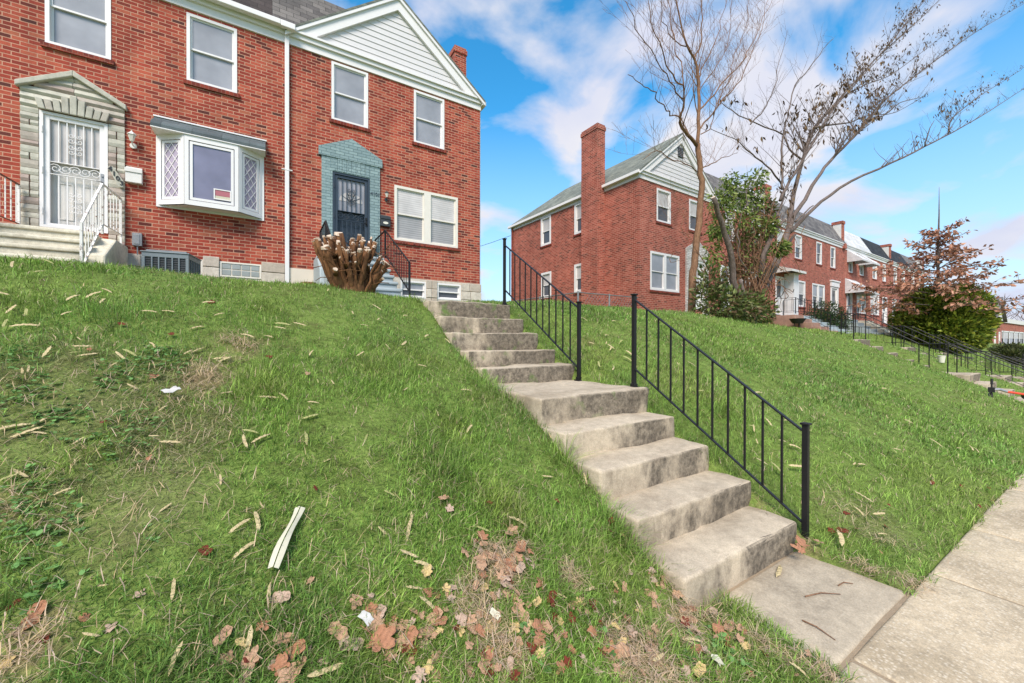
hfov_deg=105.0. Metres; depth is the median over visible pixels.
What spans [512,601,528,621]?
fallen leaf
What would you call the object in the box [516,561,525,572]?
fallen leaf
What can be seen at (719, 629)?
fallen leaf
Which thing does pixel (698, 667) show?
fallen leaf
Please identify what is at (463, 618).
fallen leaf
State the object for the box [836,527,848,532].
fallen leaf
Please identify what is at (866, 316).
step handrail
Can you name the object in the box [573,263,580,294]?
window
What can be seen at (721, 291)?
laurel shrub
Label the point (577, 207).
window
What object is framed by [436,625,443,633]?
fallen leaf
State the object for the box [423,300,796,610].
concrete stairs
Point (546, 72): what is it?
sky
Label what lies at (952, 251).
young oak
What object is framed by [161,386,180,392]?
foil scrap
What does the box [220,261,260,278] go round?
basement window
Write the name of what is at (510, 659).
fallen leaf
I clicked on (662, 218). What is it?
window
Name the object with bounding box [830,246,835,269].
window
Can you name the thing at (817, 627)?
twig
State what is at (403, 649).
fallen leaf
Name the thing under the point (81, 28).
window
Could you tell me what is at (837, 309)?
step handrail
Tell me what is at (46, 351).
seed pod
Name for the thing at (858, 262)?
brick rowhouse
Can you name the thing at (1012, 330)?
brick building
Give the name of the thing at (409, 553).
seed pod
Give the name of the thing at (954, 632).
sidewalk
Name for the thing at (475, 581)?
fallen leaf
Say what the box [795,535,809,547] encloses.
fallen leaf
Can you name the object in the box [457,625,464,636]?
fallen leaf
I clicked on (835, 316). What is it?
yard bush
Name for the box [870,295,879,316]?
window
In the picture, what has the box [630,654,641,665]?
fallen leaf
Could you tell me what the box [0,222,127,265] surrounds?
front steps
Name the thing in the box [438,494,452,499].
fallen leaf
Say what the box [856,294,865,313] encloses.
window
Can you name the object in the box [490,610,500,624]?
fallen leaf
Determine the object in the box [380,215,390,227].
mailbox
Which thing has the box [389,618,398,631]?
fallen leaf
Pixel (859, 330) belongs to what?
stair handrail
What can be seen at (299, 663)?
fallen leaf
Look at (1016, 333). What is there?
window
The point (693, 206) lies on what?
window
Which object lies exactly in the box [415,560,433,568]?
seed pod
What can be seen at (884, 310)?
door
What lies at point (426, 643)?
fallen leaf
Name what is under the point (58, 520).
clover
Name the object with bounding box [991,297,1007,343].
brick building
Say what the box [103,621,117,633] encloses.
fallen leaf
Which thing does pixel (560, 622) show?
fallen leaf
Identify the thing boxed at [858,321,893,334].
front steps
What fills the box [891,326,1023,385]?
stair handrail
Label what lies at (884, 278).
window
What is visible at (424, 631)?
fallen leaf
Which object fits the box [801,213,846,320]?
brick rowhouse
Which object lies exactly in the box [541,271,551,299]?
window
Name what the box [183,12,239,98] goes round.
window
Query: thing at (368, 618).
plastic scrap
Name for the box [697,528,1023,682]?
joint soil
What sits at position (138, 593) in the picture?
fallen leaf
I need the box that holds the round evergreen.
[887,281,1003,354]
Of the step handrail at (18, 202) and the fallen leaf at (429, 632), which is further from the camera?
the step handrail at (18, 202)
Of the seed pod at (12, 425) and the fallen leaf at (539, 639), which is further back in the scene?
the seed pod at (12, 425)
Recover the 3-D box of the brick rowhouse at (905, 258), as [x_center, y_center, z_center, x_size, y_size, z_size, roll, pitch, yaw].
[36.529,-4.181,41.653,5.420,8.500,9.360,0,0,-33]
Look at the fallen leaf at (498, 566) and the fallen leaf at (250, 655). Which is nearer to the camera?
the fallen leaf at (250, 655)
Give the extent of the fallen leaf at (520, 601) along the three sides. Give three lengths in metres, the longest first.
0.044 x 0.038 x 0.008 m
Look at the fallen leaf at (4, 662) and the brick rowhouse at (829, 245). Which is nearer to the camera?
the fallen leaf at (4, 662)
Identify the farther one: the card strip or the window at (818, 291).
the window at (818, 291)
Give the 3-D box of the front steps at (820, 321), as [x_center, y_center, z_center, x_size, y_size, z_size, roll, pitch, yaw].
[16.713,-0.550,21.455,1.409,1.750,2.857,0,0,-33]
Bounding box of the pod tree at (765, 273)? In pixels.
[669,0,1023,319]
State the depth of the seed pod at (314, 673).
1.33 m
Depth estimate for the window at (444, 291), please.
11.82 m
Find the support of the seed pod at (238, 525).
on the lawn grass at (584, 673)
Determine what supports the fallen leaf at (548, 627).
on the lawn grass at (584, 673)
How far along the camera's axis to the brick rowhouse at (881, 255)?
31.92 m
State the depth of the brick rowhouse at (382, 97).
10.76 m
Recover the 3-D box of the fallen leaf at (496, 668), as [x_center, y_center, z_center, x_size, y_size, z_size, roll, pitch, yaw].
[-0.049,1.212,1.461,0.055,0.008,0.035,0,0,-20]
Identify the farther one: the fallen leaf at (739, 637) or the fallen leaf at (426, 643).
the fallen leaf at (739, 637)
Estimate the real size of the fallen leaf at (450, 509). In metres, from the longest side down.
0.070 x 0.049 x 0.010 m
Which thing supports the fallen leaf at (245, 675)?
on the lawn grass at (584, 673)
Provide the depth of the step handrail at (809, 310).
20.25 m
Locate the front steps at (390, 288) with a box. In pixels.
[314,256,403,296]
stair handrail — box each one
[501,238,581,380]
[628,293,811,538]
[824,326,895,345]
[841,313,1023,372]
[858,314,1023,372]
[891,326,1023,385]
[900,326,1022,374]
[929,335,1023,377]
[934,335,1023,376]
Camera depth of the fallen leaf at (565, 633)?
1.66 m
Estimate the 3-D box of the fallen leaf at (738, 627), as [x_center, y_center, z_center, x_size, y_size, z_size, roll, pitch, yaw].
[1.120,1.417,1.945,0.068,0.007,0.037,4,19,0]
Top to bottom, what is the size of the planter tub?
1.004 m
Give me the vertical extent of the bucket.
0.248 m
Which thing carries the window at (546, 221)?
in the brick rowhouse at (600, 229)
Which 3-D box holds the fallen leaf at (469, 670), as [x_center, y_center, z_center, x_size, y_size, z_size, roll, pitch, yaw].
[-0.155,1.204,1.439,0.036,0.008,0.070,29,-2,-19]
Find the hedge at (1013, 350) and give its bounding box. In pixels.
[987,341,1023,364]
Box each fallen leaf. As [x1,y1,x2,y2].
[0,656,15,669]
[4,598,20,610]
[5,623,25,637]
[18,599,46,629]
[34,633,50,642]
[78,613,90,621]
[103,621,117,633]
[126,588,145,597]
[198,545,212,555]
[212,625,232,646]
[213,650,233,666]
[235,637,251,646]
[238,666,252,682]
[240,645,259,677]
[255,619,270,630]
[269,653,290,676]
[271,591,290,603]
[273,632,294,643]
[277,662,300,682]
[284,639,305,661]
[294,655,306,677]
[305,576,314,584]
[327,621,347,640]
[339,635,363,650]
[349,586,362,610]
[360,624,395,651]
[362,604,386,631]
[363,601,377,612]
[366,611,383,638]
[383,647,397,660]
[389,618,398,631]
[395,619,409,631]
[395,630,419,650]
[399,625,418,655]
[401,643,413,652]
[406,655,414,668]
[407,645,420,656]
[408,617,415,624]
[410,666,426,682]
[418,611,424,622]
[419,627,431,639]
[419,638,430,650]
[421,564,432,579]
[422,659,433,673]
[425,590,432,597]
[425,623,434,636]
[426,608,443,623]
[429,616,447,625]
[429,631,437,639]
[431,650,440,663]
[432,669,440,679]
[433,605,438,616]
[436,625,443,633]
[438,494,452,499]
[442,582,450,591]
[445,504,453,511]
[447,594,455,601]
[448,580,456,591]
[455,612,467,623]
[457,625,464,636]
[460,614,466,625]
[461,547,468,557]
[465,640,473,649]
[466,663,474,676]
[467,614,477,624]
[467,624,476,634]
[472,580,478,589]
[475,623,485,636]
[476,553,486,569]
[476,610,488,617]
[477,530,487,543]
[478,570,487,581]
[478,658,496,678]
[479,541,487,545]
[480,645,501,660]
[481,583,489,590]
[485,620,492,632]
[485,664,501,675]
[488,552,500,559]
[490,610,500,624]
[491,663,505,671]
[494,558,506,570]
[496,568,505,579]
[499,580,512,589]
[500,575,510,581]
[504,669,520,680]
[505,524,518,533]
[505,558,518,570]
[507,656,513,671]
[509,616,519,632]
[510,550,522,560]
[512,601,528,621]
[513,636,522,659]
[515,540,525,551]
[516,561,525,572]
[516,597,524,605]
[522,625,529,633]
[527,642,538,655]
[532,618,546,631]
[533,596,541,606]
[534,622,545,648]
[535,647,544,660]
[536,577,544,589]
[542,620,552,633]
[547,590,556,602]
[553,630,560,642]
[556,615,563,625]
[556,660,564,674]
[559,630,567,637]
[563,656,571,668]
[568,612,576,622]
[568,644,576,653]
[587,625,600,636]
[593,666,602,677]
[606,642,629,660]
[607,640,618,658]
[611,621,621,629]
[611,662,624,679]
[617,637,626,644]
[622,581,626,591]
[627,625,633,631]
[628,631,637,636]
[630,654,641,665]
[644,589,657,598]
[645,644,656,665]
[647,629,659,644]
[650,599,659,607]
[652,623,664,633]
[660,574,666,588]
[666,613,674,622]
[669,590,683,598]
[676,616,689,625]
[678,606,688,613]
[681,665,694,675]
[685,616,698,622]
[692,661,705,677]
[712,623,730,640]
[715,670,726,682]
[724,620,734,631]
[735,624,744,630]
[735,633,744,642]
[740,642,750,649]
[790,543,804,553]
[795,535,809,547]
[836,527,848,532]
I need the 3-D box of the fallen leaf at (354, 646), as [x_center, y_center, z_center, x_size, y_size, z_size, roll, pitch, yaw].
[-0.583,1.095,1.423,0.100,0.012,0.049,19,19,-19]
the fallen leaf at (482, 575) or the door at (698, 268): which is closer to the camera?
the fallen leaf at (482, 575)
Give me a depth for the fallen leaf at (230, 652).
1.31 m
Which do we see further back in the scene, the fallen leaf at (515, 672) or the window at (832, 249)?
the window at (832, 249)
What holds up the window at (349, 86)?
in the brick rowhouse at (382, 97)
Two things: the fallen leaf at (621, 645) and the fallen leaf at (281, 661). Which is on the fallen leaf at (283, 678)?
the fallen leaf at (281, 661)
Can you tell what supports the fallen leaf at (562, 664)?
on the lawn grass at (584, 673)
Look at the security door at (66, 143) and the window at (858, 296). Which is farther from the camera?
the window at (858, 296)
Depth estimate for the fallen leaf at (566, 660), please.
1.55 m
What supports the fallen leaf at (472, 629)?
on the fallen leaf at (479, 629)
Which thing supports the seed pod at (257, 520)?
on the lawn grass at (584, 673)
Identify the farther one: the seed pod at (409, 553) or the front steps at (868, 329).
the front steps at (868, 329)
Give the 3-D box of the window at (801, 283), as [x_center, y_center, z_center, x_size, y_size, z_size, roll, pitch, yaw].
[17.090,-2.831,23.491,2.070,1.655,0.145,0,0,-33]
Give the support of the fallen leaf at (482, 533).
on the lawn grass at (584, 673)
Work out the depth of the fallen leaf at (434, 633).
1.51 m
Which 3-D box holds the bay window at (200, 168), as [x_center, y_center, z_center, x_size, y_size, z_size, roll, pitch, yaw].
[-6.596,-3.800,8.653,2.010,1.905,0.500,0,0,-32]
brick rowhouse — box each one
[0,0,343,282]
[281,0,485,301]
[508,122,717,315]
[705,173,771,323]
[770,200,813,323]
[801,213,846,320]
[844,231,879,320]
[860,237,892,325]
[891,250,909,323]
[900,254,924,291]
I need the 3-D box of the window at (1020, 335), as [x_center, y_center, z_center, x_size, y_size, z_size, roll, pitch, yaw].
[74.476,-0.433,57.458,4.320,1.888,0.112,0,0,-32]
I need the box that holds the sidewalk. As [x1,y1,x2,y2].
[832,473,1023,682]
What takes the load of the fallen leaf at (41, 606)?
on the lawn grass at (584, 673)
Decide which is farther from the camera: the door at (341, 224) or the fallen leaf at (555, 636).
the door at (341, 224)
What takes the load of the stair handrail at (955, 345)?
on the concrete stairs at (1009, 377)
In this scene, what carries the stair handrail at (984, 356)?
on the concrete stairs at (1021, 378)
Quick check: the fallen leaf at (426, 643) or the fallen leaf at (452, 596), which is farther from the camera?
the fallen leaf at (452, 596)
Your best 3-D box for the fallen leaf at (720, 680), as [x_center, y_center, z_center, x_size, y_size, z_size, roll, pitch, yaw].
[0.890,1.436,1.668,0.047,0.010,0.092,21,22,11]
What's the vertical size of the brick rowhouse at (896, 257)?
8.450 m
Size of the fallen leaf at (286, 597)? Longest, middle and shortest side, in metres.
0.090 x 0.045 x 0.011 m
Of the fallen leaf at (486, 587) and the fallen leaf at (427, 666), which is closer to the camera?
the fallen leaf at (427, 666)
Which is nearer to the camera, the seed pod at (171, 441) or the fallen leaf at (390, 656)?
the fallen leaf at (390, 656)
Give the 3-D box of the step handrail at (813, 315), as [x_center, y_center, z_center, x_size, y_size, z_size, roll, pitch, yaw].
[16.127,-1.335,21.035,0.035,2.009,2.835,0,0,-33]
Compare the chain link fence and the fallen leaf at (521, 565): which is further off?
the chain link fence
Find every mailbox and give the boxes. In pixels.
[124,166,142,184]
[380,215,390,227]
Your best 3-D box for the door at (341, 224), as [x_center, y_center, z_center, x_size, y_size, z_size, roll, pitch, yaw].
[-4.273,-3.236,10.400,0.820,2.150,0.120,0,0,-32]
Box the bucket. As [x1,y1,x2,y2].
[937,355,945,362]
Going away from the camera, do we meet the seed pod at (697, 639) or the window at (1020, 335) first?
the seed pod at (697, 639)
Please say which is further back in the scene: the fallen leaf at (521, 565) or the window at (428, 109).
the window at (428, 109)
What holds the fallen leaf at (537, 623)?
on the fallen leaf at (548, 627)
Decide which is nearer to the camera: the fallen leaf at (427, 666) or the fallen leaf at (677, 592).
the fallen leaf at (427, 666)
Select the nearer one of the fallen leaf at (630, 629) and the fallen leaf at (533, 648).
the fallen leaf at (533, 648)
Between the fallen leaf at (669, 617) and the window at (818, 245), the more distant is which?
the window at (818, 245)
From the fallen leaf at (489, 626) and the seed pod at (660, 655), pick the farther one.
the seed pod at (660, 655)
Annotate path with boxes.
[715,552,904,673]
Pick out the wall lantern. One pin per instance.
(132, 135)
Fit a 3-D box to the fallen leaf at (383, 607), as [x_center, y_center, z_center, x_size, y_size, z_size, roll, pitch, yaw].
[-0.532,1.069,1.523,0.057,0.014,0.116,24,47,30]
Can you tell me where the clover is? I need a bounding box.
[0,340,762,678]
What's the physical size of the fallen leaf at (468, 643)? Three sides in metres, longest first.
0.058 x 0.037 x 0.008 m
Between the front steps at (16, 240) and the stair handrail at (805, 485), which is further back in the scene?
the front steps at (16, 240)
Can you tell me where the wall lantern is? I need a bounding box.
[127,130,136,148]
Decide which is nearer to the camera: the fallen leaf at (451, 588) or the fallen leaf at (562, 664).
the fallen leaf at (562, 664)
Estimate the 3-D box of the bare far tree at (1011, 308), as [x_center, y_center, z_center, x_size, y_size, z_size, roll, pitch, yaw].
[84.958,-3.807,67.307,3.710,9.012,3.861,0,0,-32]
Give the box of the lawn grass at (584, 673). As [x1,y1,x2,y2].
[0,253,1023,682]
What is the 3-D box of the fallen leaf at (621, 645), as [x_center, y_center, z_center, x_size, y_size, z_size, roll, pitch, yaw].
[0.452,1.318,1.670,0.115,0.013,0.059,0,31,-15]
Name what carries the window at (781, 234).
in the brick rowhouse at (799, 283)
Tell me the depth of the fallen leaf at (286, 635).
1.40 m
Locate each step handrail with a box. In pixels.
[0,173,20,223]
[79,183,121,262]
[319,220,330,242]
[374,230,410,296]
[774,297,830,330]
[783,299,845,332]
[806,300,855,332]
[847,307,889,329]
[848,306,890,334]
[855,308,888,319]
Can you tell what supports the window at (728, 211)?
in the brick rowhouse at (714, 180)
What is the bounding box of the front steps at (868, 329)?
[838,319,883,334]
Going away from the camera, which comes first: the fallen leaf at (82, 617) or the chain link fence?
the fallen leaf at (82, 617)
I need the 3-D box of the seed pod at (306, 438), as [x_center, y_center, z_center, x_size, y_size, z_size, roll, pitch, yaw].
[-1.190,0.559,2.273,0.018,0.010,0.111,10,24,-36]
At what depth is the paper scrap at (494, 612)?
1.62 m
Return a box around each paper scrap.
[490,607,500,619]
[711,654,724,664]
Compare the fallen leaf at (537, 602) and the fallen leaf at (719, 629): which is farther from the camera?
the fallen leaf at (719, 629)
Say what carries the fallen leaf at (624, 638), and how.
on the lawn grass at (584, 673)
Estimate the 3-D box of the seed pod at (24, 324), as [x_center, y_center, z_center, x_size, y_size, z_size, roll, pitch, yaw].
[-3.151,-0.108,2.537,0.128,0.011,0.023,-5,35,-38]
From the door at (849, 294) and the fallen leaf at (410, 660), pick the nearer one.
the fallen leaf at (410, 660)
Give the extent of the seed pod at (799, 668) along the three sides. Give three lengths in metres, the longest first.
0.081 x 0.015 x 0.007 m
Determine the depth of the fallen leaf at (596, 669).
1.56 m
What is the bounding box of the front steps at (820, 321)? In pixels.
[804,316,849,332]
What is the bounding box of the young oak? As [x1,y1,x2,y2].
[843,196,1023,350]
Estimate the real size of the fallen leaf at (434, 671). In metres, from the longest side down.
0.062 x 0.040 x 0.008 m
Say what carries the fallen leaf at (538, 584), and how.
on the lawn grass at (584, 673)
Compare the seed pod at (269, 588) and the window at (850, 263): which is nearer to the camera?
the seed pod at (269, 588)
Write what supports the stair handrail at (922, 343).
on the concrete stairs at (970, 377)
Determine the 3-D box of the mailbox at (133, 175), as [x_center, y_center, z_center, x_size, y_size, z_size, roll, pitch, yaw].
[-7.745,-3.412,8.045,0.266,0.330,0.116,0,0,-32]
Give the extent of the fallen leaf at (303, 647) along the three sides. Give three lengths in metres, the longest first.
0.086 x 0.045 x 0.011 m
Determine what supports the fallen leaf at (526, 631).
on the lawn grass at (584, 673)
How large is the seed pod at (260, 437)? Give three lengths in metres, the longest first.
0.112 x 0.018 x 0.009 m
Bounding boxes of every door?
[41,114,104,229]
[51,120,99,227]
[334,174,367,246]
[338,178,363,246]
[696,263,700,306]
[777,278,781,313]
[832,288,835,311]
[848,293,850,318]
[883,300,885,321]
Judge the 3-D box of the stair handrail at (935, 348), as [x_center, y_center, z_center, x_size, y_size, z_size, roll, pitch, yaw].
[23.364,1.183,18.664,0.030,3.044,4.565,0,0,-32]
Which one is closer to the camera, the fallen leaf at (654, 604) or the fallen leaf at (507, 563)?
the fallen leaf at (507, 563)
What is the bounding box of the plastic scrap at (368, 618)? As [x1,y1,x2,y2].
[357,610,373,625]
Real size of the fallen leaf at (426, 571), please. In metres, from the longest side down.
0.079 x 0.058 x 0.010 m
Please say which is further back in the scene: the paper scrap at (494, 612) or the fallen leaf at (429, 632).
the paper scrap at (494, 612)
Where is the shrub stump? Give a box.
[309,232,398,292]
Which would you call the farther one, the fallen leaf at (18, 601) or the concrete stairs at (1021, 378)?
the concrete stairs at (1021, 378)
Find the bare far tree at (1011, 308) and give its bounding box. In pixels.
[1004,295,1020,318]
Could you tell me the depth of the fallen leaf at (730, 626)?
1.97 m
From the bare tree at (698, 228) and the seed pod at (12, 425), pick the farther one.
the bare tree at (698, 228)
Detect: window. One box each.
[40,0,114,65]
[150,114,265,220]
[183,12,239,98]
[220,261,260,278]
[329,61,369,132]
[392,185,459,250]
[401,280,425,298]
[412,90,445,153]
[437,283,460,300]
[540,215,551,248]
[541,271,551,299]
[573,202,580,236]
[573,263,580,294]
[649,251,680,294]
[656,188,671,226]
[688,199,701,234]
[725,211,734,242]
[777,230,784,256]
[794,234,802,260]
[798,280,805,308]
[812,283,825,309]
[816,241,822,265]
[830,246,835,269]
[848,261,852,273]
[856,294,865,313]
[859,265,863,276]
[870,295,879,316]
[872,261,877,280]
[882,264,886,282]
[1003,331,1009,343]
[1009,331,1014,343]
[1014,332,1018,343]
[1018,332,1023,342]
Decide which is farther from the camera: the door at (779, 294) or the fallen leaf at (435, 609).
the door at (779, 294)
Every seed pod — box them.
[0,423,30,429]
[10,426,42,436]
[11,324,39,325]
[13,469,27,476]
[42,346,50,356]
[82,632,99,636]
[159,440,181,442]
[168,641,182,675]
[170,578,175,599]
[229,518,250,532]
[232,541,253,559]
[242,434,247,447]
[242,625,252,659]
[251,433,270,442]
[254,511,260,529]
[267,582,270,602]
[304,432,307,444]
[307,663,342,676]
[400,549,417,556]
[406,519,411,540]
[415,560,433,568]
[419,596,434,608]
[653,653,663,660]
[685,637,702,641]
[776,565,781,576]
[789,661,809,678]
[837,530,844,545]
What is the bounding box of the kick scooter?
[988,379,1023,398]
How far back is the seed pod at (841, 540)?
2.75 m
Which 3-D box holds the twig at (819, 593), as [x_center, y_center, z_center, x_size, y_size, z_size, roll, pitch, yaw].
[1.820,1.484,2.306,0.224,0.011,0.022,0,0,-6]
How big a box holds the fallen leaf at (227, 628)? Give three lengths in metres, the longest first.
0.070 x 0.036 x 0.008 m
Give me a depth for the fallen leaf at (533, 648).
1.56 m
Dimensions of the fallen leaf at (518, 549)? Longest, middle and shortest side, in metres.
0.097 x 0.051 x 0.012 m
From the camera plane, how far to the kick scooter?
9.04 m
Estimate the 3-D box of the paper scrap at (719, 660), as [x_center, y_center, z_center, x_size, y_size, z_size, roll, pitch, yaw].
[0.904,1.399,1.727,0.034,0.011,0.057,7,9,-23]
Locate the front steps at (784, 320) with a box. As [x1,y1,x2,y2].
[773,315,837,331]
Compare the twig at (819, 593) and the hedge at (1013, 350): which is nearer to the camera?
the twig at (819, 593)
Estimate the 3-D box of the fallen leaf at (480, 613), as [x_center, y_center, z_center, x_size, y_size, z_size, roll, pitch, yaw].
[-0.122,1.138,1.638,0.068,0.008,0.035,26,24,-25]
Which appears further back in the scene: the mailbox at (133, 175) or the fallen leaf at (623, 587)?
the mailbox at (133, 175)
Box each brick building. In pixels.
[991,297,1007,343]
[1002,319,1023,343]
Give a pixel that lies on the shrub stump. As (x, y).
(343, 265)
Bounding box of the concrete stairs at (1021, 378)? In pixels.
[938,353,1023,380]
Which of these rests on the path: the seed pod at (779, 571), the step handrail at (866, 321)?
the seed pod at (779, 571)
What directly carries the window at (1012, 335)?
in the brick building at (1012, 330)
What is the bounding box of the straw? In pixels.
[0,256,1017,682]
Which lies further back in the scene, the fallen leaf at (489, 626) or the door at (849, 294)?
the door at (849, 294)
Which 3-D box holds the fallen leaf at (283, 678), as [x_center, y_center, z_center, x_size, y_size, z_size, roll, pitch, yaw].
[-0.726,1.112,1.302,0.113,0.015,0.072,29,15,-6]
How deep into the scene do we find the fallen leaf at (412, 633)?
1.49 m
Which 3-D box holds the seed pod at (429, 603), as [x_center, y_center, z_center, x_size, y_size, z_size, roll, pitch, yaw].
[-0.343,1.077,1.616,0.102,0.009,0.017,30,21,20]
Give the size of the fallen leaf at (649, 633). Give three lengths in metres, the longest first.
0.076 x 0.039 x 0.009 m
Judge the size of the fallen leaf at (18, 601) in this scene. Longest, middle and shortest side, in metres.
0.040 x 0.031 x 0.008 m
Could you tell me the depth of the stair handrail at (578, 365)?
5.25 m
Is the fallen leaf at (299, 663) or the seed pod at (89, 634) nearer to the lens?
the seed pod at (89, 634)
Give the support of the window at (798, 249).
in the brick rowhouse at (799, 283)
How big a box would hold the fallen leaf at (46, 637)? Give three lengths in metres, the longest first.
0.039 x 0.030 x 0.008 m
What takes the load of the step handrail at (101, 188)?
on the front steps at (16, 240)
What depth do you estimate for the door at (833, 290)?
26.60 m
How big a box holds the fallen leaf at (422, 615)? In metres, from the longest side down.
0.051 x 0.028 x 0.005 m
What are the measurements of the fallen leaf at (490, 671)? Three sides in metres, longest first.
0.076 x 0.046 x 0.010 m
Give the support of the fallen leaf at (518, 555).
on the lawn grass at (584, 673)
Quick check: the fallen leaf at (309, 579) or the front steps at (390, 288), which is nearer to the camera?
the fallen leaf at (309, 579)
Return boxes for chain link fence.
[508,291,637,306]
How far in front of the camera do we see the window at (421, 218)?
11.39 m
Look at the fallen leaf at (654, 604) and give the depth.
2.05 m
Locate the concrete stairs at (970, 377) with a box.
[850,339,1023,401]
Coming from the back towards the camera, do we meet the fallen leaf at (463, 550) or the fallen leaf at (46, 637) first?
the fallen leaf at (463, 550)
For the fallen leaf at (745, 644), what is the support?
on the lawn grass at (584, 673)
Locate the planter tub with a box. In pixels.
[789,318,806,327]
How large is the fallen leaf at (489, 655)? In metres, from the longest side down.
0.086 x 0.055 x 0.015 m
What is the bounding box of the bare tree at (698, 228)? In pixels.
[595,0,782,313]
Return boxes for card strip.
[268,506,304,568]
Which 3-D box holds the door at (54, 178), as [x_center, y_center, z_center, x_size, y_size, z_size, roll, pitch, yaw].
[-8.573,-3.237,7.756,0.825,2.140,0.055,0,0,-32]
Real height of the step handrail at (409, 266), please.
1.889 m
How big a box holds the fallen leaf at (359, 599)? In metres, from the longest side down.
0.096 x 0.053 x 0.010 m
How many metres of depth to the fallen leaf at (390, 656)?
1.43 m
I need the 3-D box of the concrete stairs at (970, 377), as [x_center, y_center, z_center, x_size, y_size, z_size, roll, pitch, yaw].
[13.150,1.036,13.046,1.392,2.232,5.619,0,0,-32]
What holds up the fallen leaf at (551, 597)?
on the lawn grass at (584, 673)
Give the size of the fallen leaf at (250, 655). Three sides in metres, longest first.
0.095 x 0.052 x 0.009 m
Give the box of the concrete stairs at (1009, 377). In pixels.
[901,347,1023,386]
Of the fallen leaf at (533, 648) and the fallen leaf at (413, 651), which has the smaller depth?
the fallen leaf at (413, 651)
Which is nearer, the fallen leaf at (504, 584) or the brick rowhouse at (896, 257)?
the fallen leaf at (504, 584)
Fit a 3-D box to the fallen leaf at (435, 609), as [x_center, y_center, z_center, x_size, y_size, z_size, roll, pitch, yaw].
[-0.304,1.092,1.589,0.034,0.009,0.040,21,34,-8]
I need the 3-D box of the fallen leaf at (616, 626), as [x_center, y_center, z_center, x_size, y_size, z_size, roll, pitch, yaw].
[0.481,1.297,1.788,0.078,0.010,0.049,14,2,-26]
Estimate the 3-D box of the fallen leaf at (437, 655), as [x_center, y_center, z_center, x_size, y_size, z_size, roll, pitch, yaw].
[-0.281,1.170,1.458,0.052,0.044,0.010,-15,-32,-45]
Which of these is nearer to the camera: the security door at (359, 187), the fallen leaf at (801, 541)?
the fallen leaf at (801, 541)
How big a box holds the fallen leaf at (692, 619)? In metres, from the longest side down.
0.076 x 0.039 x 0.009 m
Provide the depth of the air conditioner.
7.58 m
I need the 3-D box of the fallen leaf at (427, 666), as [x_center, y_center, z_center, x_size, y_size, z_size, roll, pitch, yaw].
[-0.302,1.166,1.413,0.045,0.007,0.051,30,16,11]
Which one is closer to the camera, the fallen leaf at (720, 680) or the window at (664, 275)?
the fallen leaf at (720, 680)
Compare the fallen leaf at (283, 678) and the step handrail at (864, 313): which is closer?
the fallen leaf at (283, 678)
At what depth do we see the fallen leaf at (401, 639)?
1.47 m
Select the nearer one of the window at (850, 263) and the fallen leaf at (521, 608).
the fallen leaf at (521, 608)
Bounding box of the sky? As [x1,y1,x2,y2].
[325,0,1023,320]
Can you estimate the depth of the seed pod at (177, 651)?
1.26 m
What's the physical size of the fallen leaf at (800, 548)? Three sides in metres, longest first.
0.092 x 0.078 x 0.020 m
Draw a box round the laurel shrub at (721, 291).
[689,261,780,323]
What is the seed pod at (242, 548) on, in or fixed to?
on the lawn grass at (584, 673)
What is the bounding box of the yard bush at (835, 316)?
[803,300,852,329]
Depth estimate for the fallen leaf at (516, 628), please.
1.62 m
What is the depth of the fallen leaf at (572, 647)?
1.61 m
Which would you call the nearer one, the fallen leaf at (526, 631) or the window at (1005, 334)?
the fallen leaf at (526, 631)
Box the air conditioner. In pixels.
[140,249,201,275]
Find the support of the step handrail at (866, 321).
on the front steps at (868, 329)
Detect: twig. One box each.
[802,620,834,639]
[805,592,840,596]
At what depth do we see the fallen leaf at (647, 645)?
1.73 m
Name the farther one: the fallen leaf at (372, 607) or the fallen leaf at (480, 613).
the fallen leaf at (480, 613)
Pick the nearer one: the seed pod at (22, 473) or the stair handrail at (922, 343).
the seed pod at (22, 473)

